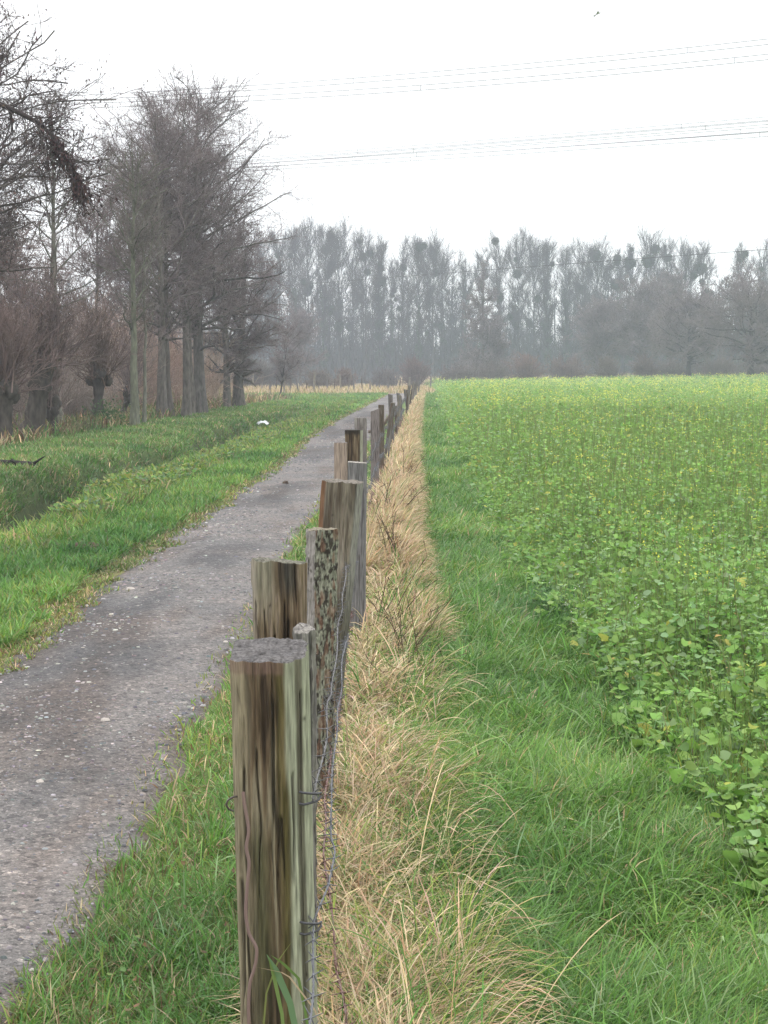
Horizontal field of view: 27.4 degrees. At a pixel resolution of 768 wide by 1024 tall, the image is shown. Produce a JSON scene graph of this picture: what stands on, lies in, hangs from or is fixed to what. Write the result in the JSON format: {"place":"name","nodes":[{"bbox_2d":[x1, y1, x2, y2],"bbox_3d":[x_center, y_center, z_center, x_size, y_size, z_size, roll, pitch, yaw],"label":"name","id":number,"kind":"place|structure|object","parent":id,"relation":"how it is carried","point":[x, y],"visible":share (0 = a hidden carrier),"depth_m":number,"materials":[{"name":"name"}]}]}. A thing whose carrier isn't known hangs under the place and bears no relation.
{"place":"outdoors","nodes":[
{"label":"outdoors","id":0,"kind":"place"},
{"bbox_2d":[0,392,308,532],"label":"grass","id":1,"kind":"structure","parent":0,"point":[79,440],"depth_m":34.92,"materials":[{"name":"plant"}]},
{"bbox_2d":[0,393,404,1023],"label":"path","id":2,"kind":"structure","parent":0,"point":[126,689],"depth_m":7.90,"materials":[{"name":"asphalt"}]},
{"bbox_2d":[0,383,767,1023],"bbox_3d":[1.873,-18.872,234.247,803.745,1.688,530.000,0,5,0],"label":"ground","id":3,"kind":"structure","parent":0,"point":[36,507],"depth_m":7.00,"materials":[{"name":"plant"}]},
{"bbox_2d":[0,169,50,331],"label":"alder tree","id":4,"kind":"object","parent":3,"relation":"on","point":[28,245],"visible":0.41,"depth_m":39.17,"materials":[{"name":"grey plant"}]},
{"bbox_2d":[0,202,84,366],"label":"alder tree","id":5,"kind":"object","parent":3,"relation":"on","point":[36,265],"visible":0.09,"depth_m":49.42,"materials":[{"name":"grey plant"}]},
{"bbox_2d":[0,281,89,441],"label":"pollard willow","id":6,"kind":"object","parent":3,"relation":"on","point":[10,366],"visible":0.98,"depth_m":33.75,"materials":[{"name":"brown plant"}]},
{"bbox_2d":[10,295,86,423],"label":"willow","id":7,"kind":"object","parent":3,"relation":"on","point":[20,408],"visible":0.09,"depth_m":39.70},
{"bbox_2d":[13,337,99,431],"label":"pollard willow","id":8,"kind":"object","parent":3,"relation":"on","point":[54,404],"visible":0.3,"depth_m":38.31,"materials":[{"name":"brown plant"}]},
{"bbox_2d":[1,88,132,422],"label":"tree","id":9,"kind":"object","parent":3,"relation":"on","point":[54,246],"visible":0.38,"depth_m":41.61,"materials":[{"name":"brown plant"}]},
{"bbox_2d":[0,250,139,435],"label":"pollard willow","id":10,"kind":"object","parent":3,"relation":"on","point":[35,410],"visible":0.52,"depth_m":36.64,"materials":[{"name":"brown plant"}]},
{"bbox_2d":[28,360,127,418],"bbox_3d":[-9.358,-3.722,47.754,3.254,2.321,3.090,0,5,0],"label":"bare bush","id":11,"kind":"object","parent":3,"relation":"on","point":[76,395],"visible":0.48,"depth_m":47.70,"materials":[{"name":"plant"}]},
{"bbox_2d":[0,0,156,325],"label":"alder tree","id":12,"kind":"object","parent":3,"relation":"on","point":[57,150],"visible":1,"depth_m":23.65,"materials":[{"name":"brown plant"}]},
{"bbox_2d":[35,177,135,344],"bbox_3d":[-11.550,-8.370,61.339,4.572,9.479,4.023,-2,5,-21],"label":"alder tree","id":13,"kind":"object","parent":3,"relation":"on","point":[78,263],"visible":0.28,"depth_m":60.95,"materials":[{"name":"grey plant"}]},
{"bbox_2d":[80,396,130,424],"bbox_3d":[-7.708,-2.741,44.482,1.888,1.138,1.273,0,5,0],"label":"ivy shrub","id":14,"kind":"object","parent":3,"relation":"on","point":[113,411],"visible":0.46,"depth_m":44.45,"materials":[{"name":"green plant"}]},
{"bbox_2d":[61,275,153,422],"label":"pollard willow","id":15,"kind":"object","parent":3,"relation":"on","point":[98,378],"visible":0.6,"depth_m":44.63,"materials":[{"name":"brown plant"}]},
{"bbox_2d":[34,277,182,407],"bbox_3d":[-10.299,-6.226,58.926,6.399,5.319,9.140,0,5,0],"label":"bare bush","id":16,"kind":"object","parent":3,"relation":"on","point":[119,392],"visible":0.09,"depth_m":59.62,"materials":[{"name":"plant"}]},
{"bbox_2d":[75,301,169,412],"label":"pollard willow","id":17,"kind":"object","parent":3,"relation":"on","point":[126,393],"visible":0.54,"depth_m":49.69,"materials":[{"name":"brown plant"}]},
{"bbox_2d":[74,169,179,405],"bbox_3d":[-9.533,-8.543,60.658,4.385,9.946,3.859,-2,5,-23],"label":"alder tree","id":18,"kind":"object","parent":3,"relation":"on","point":[110,281],"visible":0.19,"depth_m":60.29,"materials":[{"name":"grey plant"}]},
{"bbox_2d":[83,126,185,425],"bbox_3d":[-6.954,-6.279,43.697,2.239,8.425,2.868,-4,6,-36],"label":"tree","id":19,"kind":"object","parent":3,"relation":"on","point":[133,303],"visible":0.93,"depth_m":43.46,"materials":[{"name":"brown plant"}]},
{"bbox_2d":[115,172,177,421],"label":"tree","id":20,"kind":"object","parent":3,"relation":"on","point":[143,318],"visible":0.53,"depth_m":45.64,"materials":[{"name":"brown plant"}]},
{"bbox_2d":[77,78,246,416],"bbox_3d":[-7.245,-8.499,51.827,5.634,11.416,6.262,0,5,0],"label":"alder tree","id":21,"kind":"object","parent":3,"relation":"on","point":[161,399],"visible":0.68,"depth_m":51.00,"materials":[{"name":"brown plant"}]},
{"bbox_2d":[100,121,229,416],"bbox_3d":[-7.295,-7.926,52.377,4.379,10.182,4.078,0,5,0],"label":"alder tree","id":22,"kind":"object","parent":3,"relation":"on","point":[168,380],"visible":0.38,"depth_m":52.19,"materials":[{"name":"grey plant"}]},
{"bbox_2d":[105,317,240,407],"bbox_3d":[-9.466,-6.316,63.462,7.346,4.799,5.028,5,7,42],"label":"bare bush","id":23,"kind":"object","parent":3,"relation":"on","point":[174,358],"visible":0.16,"depth_m":63.41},
{"bbox_2d":[111,316,245,406],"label":"bare bush","id":24,"kind":"object","parent":3,"relation":"on","point":[217,376],"visible":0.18,"depth_m":67.40,"materials":[{"name":"plant"}]},
{"bbox_2d":[93,78,270,415],"bbox_3d":[-6.636,-8.717,53.249,5.110,11.590,5.646,1,5,14],"label":"alder tree","id":25,"kind":"object","parent":3,"relation":"on","point":[186,408],"visible":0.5,"depth_m":53.48,"materials":[{"name":"grey plant"}]},
{"bbox_2d":[141,130,226,413],"bbox_3d":[-6.724,-8.279,55.243,3.032,10.354,3.068,5,7,44],"label":"alder tree","id":26,"kind":"object","parent":3,"relation":"on","point":[191,373],"visible":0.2,"depth_m":55.41,"materials":[{"name":"grey plant"}]},
{"bbox_2d":[0,391,387,673],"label":"grass","id":27,"kind":"structure","parent":3,"relation":"on","point":[117,516],"depth_m":17.24,"materials":[{"name":"plant"}]},
{"bbox_2d":[84,62,317,413],"bbox_3d":[-6.491,-9.625,56.515,7.591,12.828,7.464,4,7,42],"label":"alder tree","id":28,"kind":"object","parent":3,"relation":"on","point":[201,402],"visible":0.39,"depth_m":56.32,"materials":[{"name":"brown plant"}]},
{"bbox_2d":[171,204,292,406],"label":"alder tree","id":29,"kind":"object","parent":3,"relation":"on","point":[227,351],"visible":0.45,"depth_m":66.40,"materials":[{"name":"grey plant"}]},
{"bbox_2d":[178,225,293,405],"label":"alder tree","id":30,"kind":"object","parent":3,"relation":"on","point":[238,378],"visible":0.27,"depth_m":67.87,"materials":[{"name":"grey plant"}]},
{"bbox_2d":[233,355,276,386],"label":"bare bush","id":31,"kind":"object","parent":3,"relation":"on","point":[266,372],"visible":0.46,"depth_m":148.81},
{"bbox_2d":[252,227,290,360],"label":"poplar tree","id":32,"kind":"object","parent":3,"relation":"on","point":[277,254],"visible":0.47,"depth_m":253.10,"materials":[{"name":"grey plant"}]},
{"bbox_2d":[225,637,322,1023],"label":"fence post","id":33,"kind":"object","parent":3,"relation":"on","point":[271,714],"visible":0.96,"depth_m":3.21,"materials":[{"name":"brown wood"}]},
{"bbox_2d":[241,792,258,1023],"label":"cord","id":34,"kind":"object","parent":33,"relation":"hanging from","point":[252,940],"visible":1,"depth_m":3.19,"materials":[{"name":"plastic"}]},
{"bbox_2d":[301,408,404,1023],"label":"barbed wire","id":35,"kind":"object","parent":33,"relation":"attached to","point":[330,828],"visible":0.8,"depth_m":4.04,"materials":[{"name":"metal"}]},
{"bbox_2d":[311,394,406,801],"bbox_3d":[0.261,-1.909,31.506,0.304,0.213,56.870,0,5,1],"label":"barbed wire","id":36,"kind":"object","parent":33,"relation":"attached to","point":[330,696],"visible":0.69,"depth_m":4.72,"materials":[{"name":"metal"}]},
{"bbox_2d":[251,557,307,638],"bbox_3d":[-0.292,0.776,4.542,0.169,1.304,0.100,0,5,0],"label":"fence post","id":37,"kind":"object","parent":3,"relation":"on","point":[279,587],"visible":0.19,"depth_m":4.45,"materials":[{"name":"brown wood"}]},
{"bbox_2d":[267,321,305,394],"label":"sapling","id":38,"kind":"object","parent":3,"relation":"on","point":[286,362],"visible":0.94,"depth_m":99.32,"materials":[{"name":"grey plant"}]},
{"bbox_2d":[258,943,320,1023],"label":"grass tuft","id":39,"kind":"object","parent":3,"relation":"on","point":[276,976],"visible":0.98,"depth_m":3.04,"materials":[{"name":"plant"}]},
{"bbox_2d":[273,219,311,383],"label":"poplar tree","id":40,"kind":"object","parent":3,"relation":"on","point":[292,247],"visible":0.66,"depth_m":247.34,"materials":[{"name":"grey plant"}]},
{"bbox_2d":[273,302,328,386],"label":"bare tree","id":41,"kind":"object","parent":3,"relation":"on","point":[303,323],"visible":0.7,"depth_m":163.38,"materials":[{"name":"grey plant"}]},
{"bbox_2d":[292,623,317,960],"bbox_3d":[-0.201,0.868,4.040,0.068,1.174,0.062,0,5,0],"label":"fence post","id":42,"kind":"object","parent":3,"relation":"on","point":[306,632],"visible":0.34,"depth_m":4.00,"materials":[{"name":"grey wood"}]},
{"bbox_2d":[287,211,325,379],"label":"poplar tree","id":43,"kind":"object","parent":3,"relation":"on","point":[307,237],"visible":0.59,"depth_m":259.08,"materials":[{"name":"grey plant"}]},
{"bbox_2d":[298,366,342,387],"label":"bare bush","id":44,"kind":"object","parent":3,"relation":"on","point":[321,375],"visible":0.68,"depth_m":148.85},
{"bbox_2d":[305,527,338,816],"bbox_3d":[-0.229,0.690,5.679,0.140,1.276,0.106,0,5,0],"label":"fence post","id":45,"kind":"object","parent":3,"relation":"on","point":[321,549],"visible":0.48,"depth_m":5.61,"materials":[{"name":"grey wood"}]},
{"bbox_2d":[312,220,345,371],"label":"poplar tree","id":46,"kind":"object","parent":3,"relation":"on","point":[325,309],"visible":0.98,"depth_m":249.52,"materials":[{"name":"grey plant"}]},
{"bbox_2d":[334,442,346,479],"bbox_3d":[-0.315,0.148,11.557,0.098,1.320,0.092,0,5,0],"label":"fence post","id":47,"kind":"object","parent":3,"relation":"on","point":[340,460],"visible":0.28,"depth_m":11.47,"materials":[{"name":"brown wood"}]},
{"bbox_2d":[318,478,363,727],"bbox_3d":[-0.245,0.532,7.081,0.310,1.362,0.122,0,5,0],"label":"fence post","id":48,"kind":"object","parent":3,"relation":"on","point":[340,503],"visible":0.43,"depth_m":7.00,"materials":[{"name":"brown wood"}]},
{"bbox_2d":[308,205,377,373],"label":"poplar tree","id":49,"kind":"object","parent":3,"relation":"on","point":[337,326],"visible":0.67,"depth_m":257.46,"materials":[{"name":"grey plant"}]},
{"bbox_2d":[345,429,362,479],"bbox_3d":[-0.257,-0.035,13.554,0.155,1.345,0.145,0,5,0],"label":"fence post","id":50,"kind":"object","parent":3,"relation":"on","point":[354,439],"visible":0.3,"depth_m":13.45,"materials":[{"name":"brown wood"}]},
{"bbox_2d":[317,415,403,1023],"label":"barbed wire","id":51,"kind":"object","parent":50,"relation":"attached to","point":[337,972],"visible":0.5,"depth_m":4.50,"materials":[{"name":"metal"}]},
{"bbox_2d":[339,231,370,374],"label":"poplar tree","id":52,"kind":"object","parent":3,"relation":"on","point":[349,326],"visible":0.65,"depth_m":265.98,"materials":[{"name":"grey plant"}]},
{"bbox_2d":[348,461,366,639],"bbox_3d":[-0.164,0.349,9.367,0.126,1.302,0.102,0,5,0],"label":"fence post","id":53,"kind":"object","parent":3,"relation":"on","point":[357,470],"visible":0.44,"depth_m":9.31,"materials":[{"name":"grey wood"}]},
{"bbox_2d":[349,225,389,383],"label":"poplar tree","id":54,"kind":"object","parent":3,"relation":"on","point":[369,254],"visible":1,"depth_m":251.54,"materials":[{"name":"grey plant"}]},
{"bbox_2d":[370,409,378,488],"bbox_3d":[-0.116,-0.643,20.221,0.114,1.367,0.063,0,5,0],"label":"fence post","id":55,"kind":"object","parent":3,"relation":"on","point":[374,425],"visible":0.68,"depth_m":20.17,"materials":[{"name":"grey wood"}]},
{"bbox_2d":[364,239,393,370],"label":"poplar tree","id":56,"kind":"object","parent":3,"relation":"on","point":[379,333],"visible":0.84,"depth_m":255.47,"materials":[{"name":"grey plant"}]},
{"bbox_2d":[362,365,403,387],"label":"bare bush","id":57,"kind":"object","parent":3,"relation":"on","point":[393,379],"visible":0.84,"depth_m":180.68,"materials":[{"name":"plant"}]},
{"bbox_2d":[8,253,767,382],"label":"wood","id":58,"kind":"object","parent":3,"relation":"on","point":[357,361],"visible":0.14,"depth_m":266.79,"materials":[{"name":"plant"}]},
{"bbox_2d":[383,259,398,370],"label":"poplar tree","id":59,"kind":"object","parent":3,"relation":"on","point":[390,347],"visible":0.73,"depth_m":260.17,"materials":[{"name":"grey plant"}]},
{"bbox_2d":[384,232,423,378],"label":"poplar tree","id":60,"kind":"object","parent":3,"relation":"on","point":[402,266],"visible":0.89,"depth_m":254.21,"materials":[{"name":"grey plant"}]},
{"bbox_2d":[187,389,621,1023],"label":"dry grass","id":61,"kind":"structure","parent":3,"relation":"on","point":[365,941],"depth_m":5.08,"materials":[{"name":"plant"}]},
{"bbox_2d":[369,583,455,654],"bbox_3d":[0.155,0.624,8.598,0.471,0.447,0.298,0,5,0],"label":"weed","id":62,"kind":"object","parent":3,"relation":"on","point":[401,642],"visible":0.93,"depth_m":8.59,"materials":[{"name":"plant"}]},
{"bbox_2d":[395,354,433,385],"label":"bare bush","id":63,"kind":"object","parent":3,"relation":"on","point":[414,369],"visible":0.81,"depth_m":173.87,"materials":[{"name":"plant"}]},
{"bbox_2d":[403,230,443,361],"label":"poplar tree","id":64,"kind":"object","parent":3,"relation":"on","point":[419,247],"visible":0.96,"depth_m":249.59,"materials":[{"name":"grey plant"}]},
{"bbox_2d":[406,225,466,376],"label":"poplar tree","id":65,"kind":"object","parent":3,"relation":"on","point":[431,251],"visible":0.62,"depth_m":255.69,"materials":[{"name":"grey plant"}]},
{"bbox_2d":[428,240,465,375],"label":"poplar tree","id":66,"kind":"object","parent":3,"relation":"on","point":[440,326],"visible":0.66,"depth_m":259.56,"materials":[{"name":"grey plant"}]},
{"bbox_2d":[433,361,481,381],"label":"bare bush","id":67,"kind":"object","parent":3,"relation":"on","point":[447,374],"visible":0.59,"depth_m":178.64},
{"bbox_2d":[455,259,478,369],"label":"poplar tree","id":68,"kind":"object","parent":3,"relation":"on","point":[467,289],"visible":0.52,"depth_m":263.56,"materials":[{"name":"grey plant"}]},
{"bbox_2d":[467,245,493,362],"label":"poplar tree","id":69,"kind":"object","parent":3,"relation":"on","point":[478,267],"visible":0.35,"depth_m":255.24,"materials":[{"name":"grey plant"}]},
{"bbox_2d":[448,260,519,377],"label":"alder tree","id":70,"kind":"object","parent":3,"relation":"on","point":[487,337],"visible":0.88,"depth_m":188.10,"materials":[{"name":"grey plant"}]},
{"bbox_2d":[460,357,520,380],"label":"bare bush","id":71,"kind":"object","parent":3,"relation":"on","point":[495,371],"visible":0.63,"depth_m":176.63,"materials":[{"name":"plant"}]},
{"bbox_2d":[476,228,520,359],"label":"poplar tree","id":72,"kind":"object","parent":3,"relation":"on","point":[498,277],"visible":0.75,"depth_m":250.86,"materials":[{"name":"grey plant"}]},
{"bbox_2d":[497,226,536,370],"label":"poplar tree","id":73,"kind":"object","parent":3,"relation":"on","point":[517,273],"visible":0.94,"depth_m":255.52,"materials":[{"name":"grey plant"}]},
{"bbox_2d":[501,351,549,379],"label":"bare bush","id":74,"kind":"object","parent":3,"relation":"on","point":[526,367],"visible":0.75,"depth_m":178.82,"materials":[{"name":"plant"}]},
{"bbox_2d":[508,223,564,360],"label":"poplar tree","id":75,"kind":"object","parent":3,"relation":"on","point":[536,261],"visible":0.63,"depth_m":261.47,"materials":[{"name":"grey plant"}]},
{"bbox_2d":[533,238,561,374],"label":"poplar tree","id":76,"kind":"object","parent":3,"relation":"on","point":[545,324],"visible":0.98,"depth_m":253.49,"materials":[{"name":"grey plant"}]},
{"bbox_2d":[551,240,577,362],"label":"poplar tree","id":77,"kind":"object","parent":3,"relation":"on","point":[566,301],"visible":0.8,"depth_m":259.84,"materials":[{"name":"grey plant"}]},
{"bbox_2d":[365,391,767,1023],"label":"grass","id":78,"kind":"structure","parent":3,"relation":"on","point":[651,953],"depth_m":5.61,"materials":[{"name":"plant"}]},
{"bbox_2d":[544,353,593,379],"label":"bare bush","id":79,"kind":"object","parent":3,"relation":"on","point":[561,370],"visible":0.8,"depth_m":180.24,"materials":[{"name":"plant"}]},
{"bbox_2d":[560,232,597,375],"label":"poplar tree","id":80,"kind":"object","parent":3,"relation":"on","point":[578,283],"visible":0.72,"depth_m":253.46,"materials":[{"name":"grey plant"}]},
{"bbox_2d":[424,373,767,943],"bbox_3d":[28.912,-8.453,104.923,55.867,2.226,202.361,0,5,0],"label":"mustard crop","id":81,"kind":"object","parent":3,"relation":"on","point":[455,405],"visible":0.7,"depth_m":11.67,"materials":[{"name":"green plant"}]},
{"bbox_2d":[435,372,767,584],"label":"mustard flowers","id":82,"kind":"object","parent":81,"relation":"on","point":[504,379],"visible":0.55,"depth_m":56.05,"materials":[{"name":"yellow plant"}]},
{"bbox_2d":[573,231,619,374],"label":"poplar tree","id":83,"kind":"object","parent":3,"relation":"on","point":[596,257],"visible":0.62,"depth_m":256.56,"materials":[{"name":"grey plant"}]},
{"bbox_2d":[560,289,642,372],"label":"oak tree","id":84,"kind":"object","parent":3,"relation":"on","point":[599,312],"visible":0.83,"depth_m":198.00,"materials":[{"name":"grey plant"}]},
{"bbox_2d":[587,354,627,378],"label":"bare bush","id":85,"kind":"object","parent":3,"relation":"on","point":[607,368],"visible":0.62,"depth_m":176.91,"materials":[{"name":"plant"}]},
{"bbox_2d":[600,249,626,370],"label":"poplar tree","id":86,"kind":"object","parent":3,"relation":"on","point":[611,281],"visible":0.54,"depth_m":255.69,"materials":[{"name":"grey plant"}]},
{"bbox_2d":[621,242,644,373],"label":"poplar tree","id":87,"kind":"object","parent":3,"relation":"on","point":[630,264],"visible":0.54,"depth_m":259.12,"materials":[{"name":"grey plant"}]},
{"bbox_2d":[601,273,682,370],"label":"oak tree","id":88,"kind":"object","parent":3,"relation":"on","point":[633,325],"visible":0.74,"depth_m":192.62,"materials":[{"name":"grey plant"}]},
{"bbox_2d":[629,353,663,377],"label":"bare bush","id":89,"kind":"object","parent":3,"relation":"on","point":[645,369],"visible":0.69,"depth_m":178.70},
{"bbox_2d":[632,221,680,359],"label":"poplar tree","id":90,"kind":"object","parent":3,"relation":"on","point":[648,262],"visible":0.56,"depth_m":251.00,"materials":[{"name":"grey plant"}]},
{"bbox_2d":[636,265,690,367],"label":"tree","id":91,"kind":"object","parent":3,"relation":"on","point":[671,279],"visible":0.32,"depth_m":202.74,"materials":[{"name":"grey plant"}]},
{"bbox_2d":[652,356,699,376],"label":"bare bush","id":92,"kind":"object","parent":3,"relation":"on","point":[670,368],"visible":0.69,"depth_m":184.35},
{"bbox_2d":[655,232,711,367],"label":"poplar tree","id":93,"kind":"object","parent":3,"relation":"on","point":[691,276],"visible":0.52,"depth_m":252.59,"materials":[{"name":"grey plant"}]},
{"bbox_2d":[645,278,734,376],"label":"oak tree","id":94,"kind":"object","parent":3,"relation":"on","point":[691,353],"visible":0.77,"depth_m":172.69,"materials":[{"name":"grey plant"}]},
{"bbox_2d":[692,239,719,370],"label":"poplar tree","id":95,"kind":"object","parent":3,"relation":"on","point":[698,269],"visible":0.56,"depth_m":251.39,"materials":[{"name":"grey plant"}]},
{"bbox_2d":[685,353,746,375],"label":"bare bush","id":96,"kind":"object","parent":3,"relation":"on","point":[720,367],"visible":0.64,"depth_m":183.54,"materials":[{"name":"plant"}]},
{"bbox_2d":[686,256,767,376],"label":"oak tree","id":97,"kind":"object","parent":3,"relation":"on","point":[742,300],"visible":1,"depth_m":162.82,"materials":[{"name":"grey plant"}]},
{"bbox_2d":[731,242,758,371],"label":"poplar tree","id":98,"kind":"object","parent":3,"relation":"on","point":[743,254],"visible":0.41,"depth_m":249.22,"materials":[{"name":"grey plant"}]},
{"bbox_2d":[0,0,767,352],"label":"sky","id":99,"kind":"structure","parent":0,"point":[717,190],"materials":[{"name":"white"}]},
{"bbox_2d":[2,116,767,174],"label":"power cable","id":100,"kind":"object","parent":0,"point":[504,138],"visible":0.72,"depth_m":177.33,"materials":[{"name":"metal"}]},
{"bbox_2d":[4,38,767,102],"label":"power cable","id":101,"kind":"object","parent":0,"point":[454,69],"visible":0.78,"depth_m":196.88,"materials":[{"name":"metal"}]},
{"bbox_2d":[7,120,767,178],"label":"power cable","id":102,"kind":"object","parent":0,"point":[507,141],"visible":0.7,"depth_m":175.90,"materials":[{"name":"metal"}]},
{"bbox_2d":[11,132,767,182],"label":"power cable","id":103,"kind":"object","parent":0,"point":[513,150],"visible":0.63,"depth_m":176.14,"materials":[{"name":"metal"}]},
{"bbox_2d":[14,54,767,109],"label":"power cable","id":104,"kind":"object","parent":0,"point":[461,82],"visible":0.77,"depth_m":193.85,"materials":[{"name":"metal"}]},
{"bbox_2d":[15,127,767,181],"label":"power cable","id":105,"kind":"object","parent":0,"point":[526,145],"visible":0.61,"depth_m":174.33,"materials":[{"name":"metal"}]},
{"bbox_2d":[122,372,699,393],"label":"dry grass","id":106,"kind":"structure","parent":0,"point":[358,388],"depth_m":130.31,"materials":[{"name":"plant"}]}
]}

